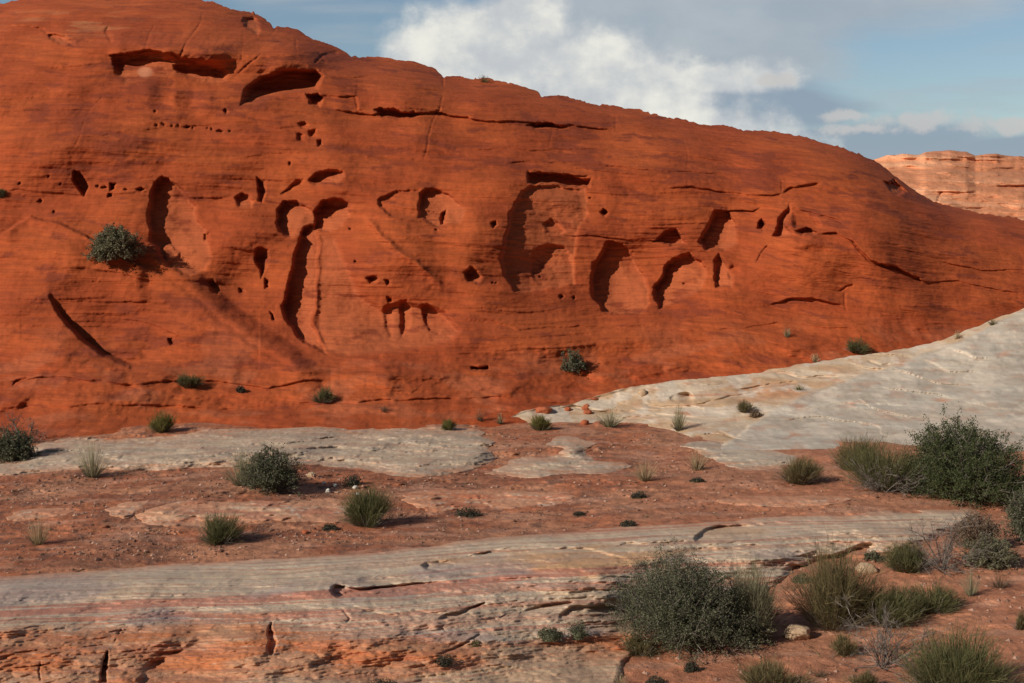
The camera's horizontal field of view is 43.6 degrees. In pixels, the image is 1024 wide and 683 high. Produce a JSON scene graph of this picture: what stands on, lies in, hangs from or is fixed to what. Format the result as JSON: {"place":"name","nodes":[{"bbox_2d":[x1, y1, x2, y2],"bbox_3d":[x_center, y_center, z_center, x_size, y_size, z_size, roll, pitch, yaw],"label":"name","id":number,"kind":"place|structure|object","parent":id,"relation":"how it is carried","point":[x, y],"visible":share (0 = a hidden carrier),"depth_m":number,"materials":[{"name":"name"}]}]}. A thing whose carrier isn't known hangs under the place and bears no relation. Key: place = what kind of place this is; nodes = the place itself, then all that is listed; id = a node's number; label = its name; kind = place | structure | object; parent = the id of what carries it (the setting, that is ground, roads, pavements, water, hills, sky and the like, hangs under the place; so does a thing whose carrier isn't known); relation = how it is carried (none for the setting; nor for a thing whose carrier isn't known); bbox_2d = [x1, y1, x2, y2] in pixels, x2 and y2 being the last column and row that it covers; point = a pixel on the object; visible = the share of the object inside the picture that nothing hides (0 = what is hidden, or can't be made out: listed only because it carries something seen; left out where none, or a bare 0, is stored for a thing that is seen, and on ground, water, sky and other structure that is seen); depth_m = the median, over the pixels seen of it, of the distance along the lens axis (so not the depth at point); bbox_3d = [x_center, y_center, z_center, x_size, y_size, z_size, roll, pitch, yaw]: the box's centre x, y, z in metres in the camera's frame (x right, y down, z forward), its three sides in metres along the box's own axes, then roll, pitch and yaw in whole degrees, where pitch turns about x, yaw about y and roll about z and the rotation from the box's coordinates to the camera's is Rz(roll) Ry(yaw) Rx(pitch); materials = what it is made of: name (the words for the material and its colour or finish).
{"place":"outdoors","nodes":[
{"label":"outdoors","id":0,"kind":"place"},
{"bbox_2d":[0,0,1023,440],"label":"red sandstone hill","id":1,"kind":"structure","parent":0,"point":[368,240],"depth_m":31.74,"materials":[{"name":"stone"}]},
{"bbox_2d":[0,187,6,197],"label":"desert bush","id":2,"kind":"object","parent":1,"relation":"on","point":[2,193],"visible":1,"depth_m":31.55,"materials":[{"name":"green plant"}]},
{"bbox_2d":[80,222,147,263],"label":"leafy bush","id":3,"kind":"object","parent":1,"relation":"on","point":[112,243],"visible":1,"depth_m":29.90,"materials":[{"name":"green plant"}]},
{"bbox_2d":[175,370,206,387],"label":"desert bush","id":4,"kind":"object","parent":1,"relation":"on","point":[190,381],"visible":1,"depth_m":27.46,"materials":[{"name":"green plant"}]},
{"bbox_2d":[236,385,245,392],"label":"cushion plant","id":5,"kind":"object","parent":1,"relation":"on","point":[239,389],"visible":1,"depth_m":27.48,"materials":[{"name":"green plant"}]},
{"bbox_2d":[308,384,337,402],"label":"desert bush","id":6,"kind":"object","parent":1,"relation":"on","point":[325,396],"visible":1,"depth_m":26.95,"materials":[{"name":"green plant"}]},
{"bbox_2d":[474,408,485,421],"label":"grass tuft","id":7,"kind":"object","parent":1,"relation":"on","point":[479,418],"visible":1,"depth_m":26.48,"materials":[{"name":"green plant"}]},
{"bbox_2d":[478,75,490,82],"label":"grass tuft","id":8,"kind":"object","parent":1,"relation":"on","point":[484,80],"visible":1,"depth_m":37.70,"materials":[{"name":"plant"}]},
{"bbox_2d":[495,413,504,423],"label":"grass tuft","id":9,"kind":"object","parent":1,"relation":"on","point":[499,421],"visible":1,"depth_m":26.39,"materials":[{"name":"plant"}]},
{"bbox_2d":[558,347,589,373],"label":"leafy bush","id":10,"kind":"object","parent":1,"relation":"on","point":[577,362],"visible":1,"depth_m":29.23,"materials":[{"name":"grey plant"}]},
{"bbox_2d":[782,327,789,336],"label":"grass tuft","id":11,"kind":"object","parent":1,"relation":"on","point":[785,333],"visible":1,"depth_m":30.36,"materials":[{"name":"beige plant"}]},
{"bbox_2d":[845,336,871,353],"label":"desert bush","id":12,"kind":"object","parent":1,"relation":"on","point":[861,348],"visible":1,"depth_m":29.95,"materials":[{"name":"green plant"}]},
{"bbox_2d":[0,420,1023,682],"bbox_3d":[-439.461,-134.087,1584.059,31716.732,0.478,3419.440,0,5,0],"label":"ground","id":13,"kind":"structure","parent":0,"point":[654,448],"depth_m":17.93,"materials":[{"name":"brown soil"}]},
{"bbox_2d":[0,422,41,463],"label":"leafy bush","id":14,"kind":"object","parent":13,"relation":"on","point":[15,447],"visible":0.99,"depth_m":22.52,"materials":[{"name":"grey plant"}]},
{"bbox_2d":[1,411,48,443],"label":"dead shrub","id":15,"kind":"object","parent":13,"relation":"on","point":[31,425],"visible":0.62,"depth_m":24.42,"materials":[{"name":"plant"}]},
{"bbox_2d":[20,516,52,545],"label":"grass tuft","id":16,"kind":"object","parent":13,"relation":"on","point":[40,538],"visible":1,"depth_m":16.24,"materials":[{"name":"plant"}]},
{"bbox_2d":[6,508,74,520],"bbox_3d":[-6.773,2.430,18.384,1.381,0.153,1.522,0,5,0],"label":"rock slab","id":17,"kind":"object","parent":13,"relation":"on","point":[29,514],"visible":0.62,"depth_m":17.94,"materials":[{"name":"stone"}]},
{"bbox_2d":[72,434,115,477],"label":"grass tuft","id":18,"kind":"object","parent":13,"relation":"on","point":[96,472],"visible":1,"depth_m":20.74,"materials":[{"name":"plant"}]},
{"bbox_2d":[105,500,149,518],"bbox_3d":[-5.599,2.374,18.500,0.935,0.156,2.096,-2,5,-17],"label":"rock slab","id":19,"kind":"object","parent":13,"relation":"on","point":[121,510],"visible":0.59,"depth_m":18.00,"materials":[{"name":"stone"}]},
{"bbox_2d":[145,407,178,432],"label":"desert bush","id":20,"kind":"object","parent":13,"relation":"on","point":[165,423],"visible":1,"depth_m":25.13,"materials":[{"name":"green plant"}]},
{"bbox_2d":[195,506,247,545],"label":"desert bush","id":21,"kind":"object","parent":13,"relation":"on","point":[217,533],"visible":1,"depth_m":16.34,"materials":[{"name":"green plant"}]},
{"bbox_2d":[223,448,255,485],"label":"grass tuft","id":22,"kind":"object","parent":13,"relation":"on","point":[240,476],"visible":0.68,"depth_m":19.69,"materials":[{"name":"beige plant"}]},
{"bbox_2d":[135,498,348,526],"bbox_3d":[-3.706,2.403,18.532,3.525,0.273,2.614,-1,5,-12],"label":"rock slab","id":23,"kind":"object","parent":13,"relation":"on","point":[186,513],"visible":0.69,"depth_m":17.91,"materials":[{"name":"stone"}]},
{"bbox_2d":[0,426,495,476],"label":"rock slab","id":24,"kind":"object","parent":13,"relation":"on","point":[424,452],"visible":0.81,"depth_m":22.90,"materials":[{"name":"stone"}]},
{"bbox_2d":[438,417,457,429],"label":"desert bush","id":25,"kind":"object","parent":24,"relation":"on","point":[448,424],"visible":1,"depth_m":25.47,"materials":[{"name":"green plant"}]},
{"bbox_2d":[235,442,311,496],"bbox_3d":[-3.630,1.940,19.452,1.214,0.917,1.167,0,5,0],"label":"leafy bush","id":26,"kind":"object","parent":13,"relation":"on","point":[268,472],"visible":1,"depth_m":19.27,"materials":[{"name":"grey plant"}]},
{"bbox_2d":[307,472,315,476],"bbox_3d":[-3.221,2.146,20.549,0.131,0.104,0.110,-5,7,-43],"label":"stone","id":27,"kind":"object","parent":13,"relation":"on","point":[310,474],"visible":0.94,"depth_m":20.51,"materials":[{"name":"beige stone"}]},
{"bbox_2d":[322,523,337,530],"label":"cushion plant","id":28,"kind":"object","parent":13,"relation":"on","point":[327,527],"visible":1,"depth_m":17.08,"materials":[{"name":"green plant"}]},
{"bbox_2d":[342,473,362,485],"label":"cushion plant","id":29,"kind":"object","parent":13,"relation":"on","point":[356,482],"visible":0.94,"depth_m":19.99,"materials":[{"name":"green plant"}]},
{"bbox_2d":[332,474,397,527],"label":"desert bush","id":30,"kind":"object","parent":13,"relation":"on","point":[364,509],"visible":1,"depth_m":17.37,"materials":[{"name":"green plant"}]},
{"bbox_2d":[454,506,482,517],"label":"cushion plant","id":31,"kind":"object","parent":13,"relation":"on","point":[469,513],"visible":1,"depth_m":18.20,"materials":[{"name":"green plant"}]},
{"bbox_2d":[401,489,575,512],"bbox_3d":[-0.387,2.380,19.646,2.952,0.195,2.524,0,5,0],"label":"rock slab","id":32,"kind":"object","parent":13,"relation":"on","point":[438,500],"visible":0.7,"depth_m":19.31,"materials":[{"name":"stone"}]},
{"bbox_2d":[0,508,980,682],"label":"rock ledge","id":33,"kind":"object","parent":13,"relation":"on","point":[408,615],"visible":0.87,"depth_m":12.45,"materials":[{"name":"stone"}]},
{"bbox_2d":[371,677,396,682],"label":"cushion plant","id":34,"kind":"object","parent":33,"relation":"on","point":[383,681],"visible":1,"depth_m":10.73,"materials":[{"name":"green plant"}]},
{"bbox_2d":[435,654,452,667],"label":"cushion plant","id":35,"kind":"object","parent":33,"relation":"on","point":[442,662],"visible":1,"depth_m":11.17,"materials":[{"name":"green plant"}]},
{"bbox_2d":[470,639,480,646],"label":"cushion plant","id":36,"kind":"object","parent":33,"relation":"on","point":[474,644],"visible":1,"depth_m":11.63,"materials":[{"name":"green plant"}]},
{"bbox_2d":[537,626,563,641],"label":"cushion plant","id":37,"kind":"object","parent":33,"relation":"on","point":[549,636],"visible":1,"depth_m":12.06,"materials":[{"name":"green plant"}]},
{"bbox_2d":[564,619,588,639],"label":"cushion plant","id":38,"kind":"object","parent":33,"relation":"on","point":[578,634],"visible":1,"depth_m":12.21,"materials":[{"name":"green plant"}]},
{"bbox_2d":[8,440,1023,679],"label":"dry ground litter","id":39,"kind":"object","parent":13,"relation":"on","point":[643,523],"visible":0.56,"depth_m":18.04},
{"bbox_2d":[526,414,554,430],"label":"desert bush","id":40,"kind":"object","parent":13,"relation":"on","point":[540,423],"visible":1,"depth_m":25.68,"materials":[{"name":"plant"}]},
{"bbox_2d":[485,436,631,477],"bbox_3d":[1.188,2.022,23.243,2.748,0.229,5.305,2,5,22],"label":"rock slab","id":41,"kind":"object","parent":13,"relation":"on","point":[572,457],"visible":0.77,"depth_m":21.93,"materials":[{"name":"stone"}]},
{"bbox_2d":[573,511,585,516],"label":"cushion plant","id":42,"kind":"object","parent":13,"relation":"on","point":[578,513],"visible":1,"depth_m":18.18,"materials":[{"name":"green plant"}]},
{"bbox_2d":[580,420,588,424],"bbox_3d":[1.509,1.690,26.536,0.179,0.142,0.147,-6,5,0],"label":"stone","id":43,"kind":"object","parent":13,"relation":"on","point":[584,422],"visible":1,"depth_m":26.49,"materials":[{"name":"orange stone"}]},
{"bbox_2d":[593,404,626,427],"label":"grass tuft","id":44,"kind":"object","parent":13,"relation":"on","point":[611,423],"visible":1,"depth_m":26.20,"materials":[{"name":"plant"}]},
{"bbox_2d":[610,670,626,682],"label":"grass tuft","id":45,"kind":"object","parent":13,"relation":"on","point":[619,681],"visible":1,"depth_m":11.37,"materials":[{"name":"plant"}]},
{"bbox_2d":[619,519,636,526],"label":"cushion plant","id":46,"kind":"object","parent":13,"relation":"on","point":[627,523],"visible":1,"depth_m":17.32,"materials":[{"name":"green plant"}]},
{"bbox_2d":[630,490,646,498],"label":"cushion plant","id":47,"kind":"object","parent":13,"relation":"on","point":[636,495],"visible":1,"depth_m":19.09,"materials":[{"name":"green plant"}]},
{"bbox_2d":[618,629,663,658],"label":"desert bush","id":48,"kind":"object","parent":13,"relation":"on","point":[632,643],"visible":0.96,"depth_m":12.26,"materials":[{"name":"green plant"}]},
{"bbox_2d":[628,458,658,481],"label":"grass tuft","id":49,"kind":"object","parent":13,"relation":"on","point":[643,477],"visible":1,"depth_m":20.25,"materials":[{"name":"plant"}]},
{"bbox_2d":[645,675,664,682],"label":"cushion plant","id":50,"kind":"object","parent":13,"relation":"on","point":[659,679],"visible":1,"depth_m":11.45,"materials":[{"name":"green plant"}]},
{"bbox_2d":[593,536,768,665],"bbox_3d":[1.658,2.497,12.579,1.673,1.246,1.703,0,5,0],"label":"leafy bush","id":51,"kind":"object","parent":13,"relation":"on","point":[677,607],"visible":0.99,"depth_m":12.34,"materials":[{"name":"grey plant"}]},
{"bbox_2d":[683,661,700,672],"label":"cushion plant","id":52,"kind":"object","parent":13,"relation":"on","point":[690,667],"visible":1,"depth_m":11.72,"materials":[{"name":"green plant"}]},
{"bbox_2d":[683,445,711,470],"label":"grass tuft","id":53,"kind":"object","parent":13,"relation":"on","point":[695,465],"visible":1,"depth_m":21.44,"materials":[{"name":"plant"}]},
{"bbox_2d":[689,477,706,482],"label":"cushion plant","id":54,"kind":"object","parent":13,"relation":"on","point":[697,479],"visible":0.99,"depth_m":20.11,"materials":[{"name":"green plant"}]},
{"bbox_2d":[680,441,797,469],"bbox_3d":[4.212,2.007,23.439,2.236,0.227,4.539,0,5,0],"label":"rock slab","id":55,"kind":"object","parent":13,"relation":"on","point":[756,459],"visible":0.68,"depth_m":22.57,"materials":[{"name":"stone"}]},
{"bbox_2d":[710,593,779,648],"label":"leafy bush","id":56,"kind":"object","parent":13,"relation":"on","point":[746,632],"visible":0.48,"depth_m":12.50,"materials":[{"name":"dark green leaves"},{"name":"grey twig"}]},
{"bbox_2d":[723,548,787,640],"bbox_3d":[2.420,2.521,12.790,0.810,0.983,0.926,0,5,0],"label":"desert bush","id":57,"kind":"object","parent":13,"relation":"on","point":[755,593],"visible":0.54,"depth_m":12.67,"materials":[{"name":"green plant"}]},
{"bbox_2d":[512,308,1023,451],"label":"rock slope","id":58,"kind":"structure","parent":13,"relation":"on","point":[978,371],"depth_m":27.05,"materials":[{"name":"stone"}]},
{"bbox_2d":[534,406,551,413],"bbox_3d":[0.658,1.466,27.248,0.417,0.182,0.338,-6,5,1],"label":"boulder","id":59,"kind":"object","parent":58,"relation":"on","point":[544,409],"visible":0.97,"depth_m":27.11,"materials":[{"name":"orange stone"}]},
{"bbox_2d":[582,404,588,409],"bbox_3d":[1.589,1.429,27.550,0.182,0.174,0.145,1,5,15],"label":"stone","id":60,"kind":"object","parent":58,"relation":"on","point":[585,406],"visible":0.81,"depth_m":27.49,"materials":[{"name":"orange stone"}]},
{"bbox_2d":[583,409,592,413],"bbox_3d":[1.618,1.508,27.226,0.185,0.114,0.173,3,6,33],"label":"stone","id":61,"kind":"object","parent":58,"relation":"on","point":[586,411],"visible":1,"depth_m":27.18,"materials":[{"name":"orange stone"}]},
{"bbox_2d":[638,389,646,396],"bbox_3d":[2.836,1.129,27.813,0.194,0.198,0.177,-2,5,-24],"label":"boulder","id":62,"kind":"object","parent":58,"relation":"on","point":[642,392],"visible":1,"depth_m":27.75,"materials":[{"name":"stone"}]},
{"bbox_2d":[670,403,689,431],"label":"grass tuft","id":63,"kind":"object","parent":58,"relation":"on","point":[677,424],"visible":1,"depth_m":25.53,"materials":[{"name":"green plant"}]},
{"bbox_2d":[736,399,754,412],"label":"desert bush","id":64,"kind":"object","parent":58,"relation":"on","point":[742,406],"visible":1,"depth_m":26.40,"materials":[{"name":"green plant"}]},
{"bbox_2d":[749,409,761,417],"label":"cushion plant","id":65,"kind":"object","parent":58,"relation":"on","point":[756,414],"visible":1,"depth_m":26.16,"materials":[{"name":"brown plant"}]},
{"bbox_2d":[810,353,818,362],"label":"grass tuft","id":66,"kind":"object","parent":58,"relation":"on","point":[815,359],"visible":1,"depth_m":28.86,"materials":[{"name":"plant"}]},
{"bbox_2d":[952,330,959,339],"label":"grass tuft","id":67,"kind":"object","parent":58,"relation":"on","point":[957,336],"visible":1,"depth_m":29.20,"materials":[{"name":"plant"}]},
{"bbox_2d":[985,318,996,324],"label":"grass tuft","id":68,"kind":"object","parent":58,"relation":"on","point":[992,320],"visible":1,"depth_m":29.42,"materials":[{"name":"beige plant"}]},
{"bbox_2d":[725,652,826,682],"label":"desert bush","id":69,"kind":"object","parent":13,"relation":"on","point":[771,673],"visible":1,"depth_m":11.09,"materials":[{"name":"green plant"}]},
{"bbox_2d":[716,495,852,506],"bbox_3d":[4.095,2.346,19.226,2.261,0.173,1.706,0,5,0],"label":"rock slab","id":70,"kind":"object","parent":13,"relation":"on","point":[785,501],"visible":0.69,"depth_m":18.71,"materials":[{"name":"stone"}]},
{"bbox_2d":[782,624,810,640],"bbox_3d":[2.834,2.899,12.749,0.290,0.181,0.257,-8,5,1],"label":"boulder","id":71,"kind":"object","parent":13,"relation":"on","point":[793,632],"visible":0.98,"depth_m":12.66,"materials":[{"name":"stone"}]},
{"bbox_2d":[768,448,833,484],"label":"desert bush","id":72,"kind":"object","parent":13,"relation":"on","point":[800,472],"visible":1,"depth_m":19.97,"materials":[{"name":"plant"}]},
{"bbox_2d":[792,573,811,584],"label":"cushion plant","id":73,"kind":"object","parent":13,"relation":"on","point":[800,578],"visible":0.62,"depth_m":14.51,"materials":[{"name":"plant"}]},
{"bbox_2d":[811,665,829,677],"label":"grass tuft","id":74,"kind":"object","parent":13,"relation":"on","point":[821,674],"visible":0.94,"depth_m":11.55,"materials":[{"name":"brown plant"}]},
{"bbox_2d":[767,527,897,637],"bbox_3d":[3.292,2.380,13.000,1.154,1.172,1.186,-5,7,-43],"label":"desert bush","id":75,"kind":"object","parent":13,"relation":"on","point":[832,584],"visible":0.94,"depth_m":12.91,"materials":[{"name":"green plant"}]},
{"bbox_2d":[826,631,861,659],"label":"desert bush","id":76,"kind":"object","parent":13,"relation":"on","point":[842,645],"visible":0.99,"depth_m":12.11,"materials":[{"name":"green plant"}]},
{"bbox_2d":[822,433,893,470],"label":"desert bush","id":77,"kind":"object","parent":13,"relation":"on","point":[844,450],"visible":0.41,"depth_m":21.00,"materials":[{"name":"plant"}]},
{"bbox_2d":[841,668,880,682],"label":"desert bush","id":78,"kind":"object","parent":13,"relation":"on","point":[866,677],"visible":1,"depth_m":11.10,"materials":[{"name":"green plant"}]},
{"bbox_2d":[855,562,877,573],"bbox_3d":[4.105,2.634,14.824,0.273,0.149,0.216,6,5,-1],"label":"boulder","id":79,"kind":"object","parent":13,"relation":"on","point":[867,565],"visible":0.62,"depth_m":14.75,"materials":[{"name":"stone"}]},
{"bbox_2d":[862,550,886,561],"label":"leafy bush","id":80,"kind":"object","parent":13,"relation":"on","point":[869,557],"visible":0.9,"depth_m":15.23,"materials":[{"name":"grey plant"}]},
{"bbox_2d":[832,431,928,491],"bbox_3d":[5.774,1.751,19.669,1.771,1.045,1.552,-4,6,-39],"label":"desert bush","id":81,"kind":"object","parent":13,"relation":"on","point":[881,462],"visible":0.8,"depth_m":19.54,"materials":[{"name":"green plant"}]},
{"bbox_2d":[829,572,935,632],"bbox_3d":[3.695,2.595,12.961,1.068,0.585,0.963,0,5,0],"label":"desert bush","id":82,"kind":"object","parent":13,"relation":"on","point":[904,612],"visible":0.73,"depth_m":12.86,"materials":[{"name":"green plant"}]},
{"bbox_2d":[822,591,951,678],"bbox_3d":[3.383,2.659,11.755,0.956,0.688,1.268,-2,5,-17],"label":"dead shrub","id":83,"kind":"object","parent":13,"relation":"on","point":[884,646],"visible":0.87,"depth_m":11.75,"materials":[{"name":"grey plant"}]},
{"bbox_2d":[850,456,924,492],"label":"dead shrub","id":84,"kind":"object","parent":13,"relation":"on","point":[873,487],"visible":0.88,"depth_m":19.20,"materials":[{"name":"grey plant"}]},
{"bbox_2d":[876,536,941,573],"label":"desert bush","id":85,"kind":"object","parent":13,"relation":"on","point":[901,559],"visible":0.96,"depth_m":14.62,"materials":[{"name":"plant"}]},
{"bbox_2d":[903,459,947,493],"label":"desert bush","id":86,"kind":"object","parent":13,"relation":"on","point":[922,477],"visible":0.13,"depth_m":19.53,"materials":[{"name":"green plant"}]},
{"bbox_2d":[898,577,967,614],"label":"desert bush","id":87,"kind":"object","parent":13,"relation":"on","point":[937,601],"visible":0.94,"depth_m":13.14,"materials":[{"name":"plant"}]},
{"bbox_2d":[896,505,998,575],"bbox_3d":[4.873,2.184,14.526,1.036,0.859,1.026,-2,5,-23],"label":"dead shrub","id":88,"kind":"object","parent":13,"relation":"on","point":[949,546],"visible":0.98,"depth_m":14.50,"materials":[{"name":"grey plant"}]},
{"bbox_2d":[887,616,1023,682],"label":"desert bush","id":89,"kind":"object","parent":13,"relation":"on","point":[951,664],"visible":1,"depth_m":10.49,"materials":[{"name":"green plant"}]},
{"bbox_2d":[893,402,1023,509],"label":"leafy bush","id":90,"kind":"object","parent":13,"relation":"on","point":[967,470],"visible":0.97,"depth_m":18.84,"materials":[{"name":"green plant"}]},
{"bbox_2d":[958,565,982,596],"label":"grass tuft","id":91,"kind":"object","parent":13,"relation":"on","point":[972,591],"visible":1,"depth_m":13.54,"materials":[{"name":"green plant"}]},
{"bbox_2d":[945,505,1003,547],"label":"leafy bush","id":92,"kind":"object","parent":13,"relation":"on","point":[986,527],"visible":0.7,"depth_m":15.51,"materials":[{"name":"brown plant"}]},
{"bbox_2d":[959,529,1020,570],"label":"leafy bush","id":93,"kind":"object","parent":13,"relation":"on","point":[1005,554],"visible":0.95,"depth_m":14.52,"materials":[{"name":"green plant"}]},
{"bbox_2d":[987,571,1013,588],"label":"grass tuft","id":94,"kind":"object","parent":13,"relation":"on","point":[998,584],"visible":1,"depth_m":13.79,"materials":[{"name":"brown plant"}]},
{"bbox_2d":[998,485,1023,541],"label":"leafy bush","id":95,"kind":"object","parent":13,"relation":"on","point":[1016,515],"visible":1,"depth_m":16.02,"materials":[{"name":"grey plant"}]},
{"bbox_2d":[1011,610,1023,629],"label":"desert bush","id":96,"kind":"object","parent":13,"relation":"on","point":[1019,622],"visible":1,"depth_m":12.30,"materials":[{"name":"plant"}]},
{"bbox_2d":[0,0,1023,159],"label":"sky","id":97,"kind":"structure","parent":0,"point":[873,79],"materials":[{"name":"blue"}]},
{"bbox_2d":[874,150,1023,219],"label":"ridge","id":98,"kind":"structure","parent":0,"point":[992,184],"depth_m":100.64,"materials":[{"name":"stone"}]}
]}

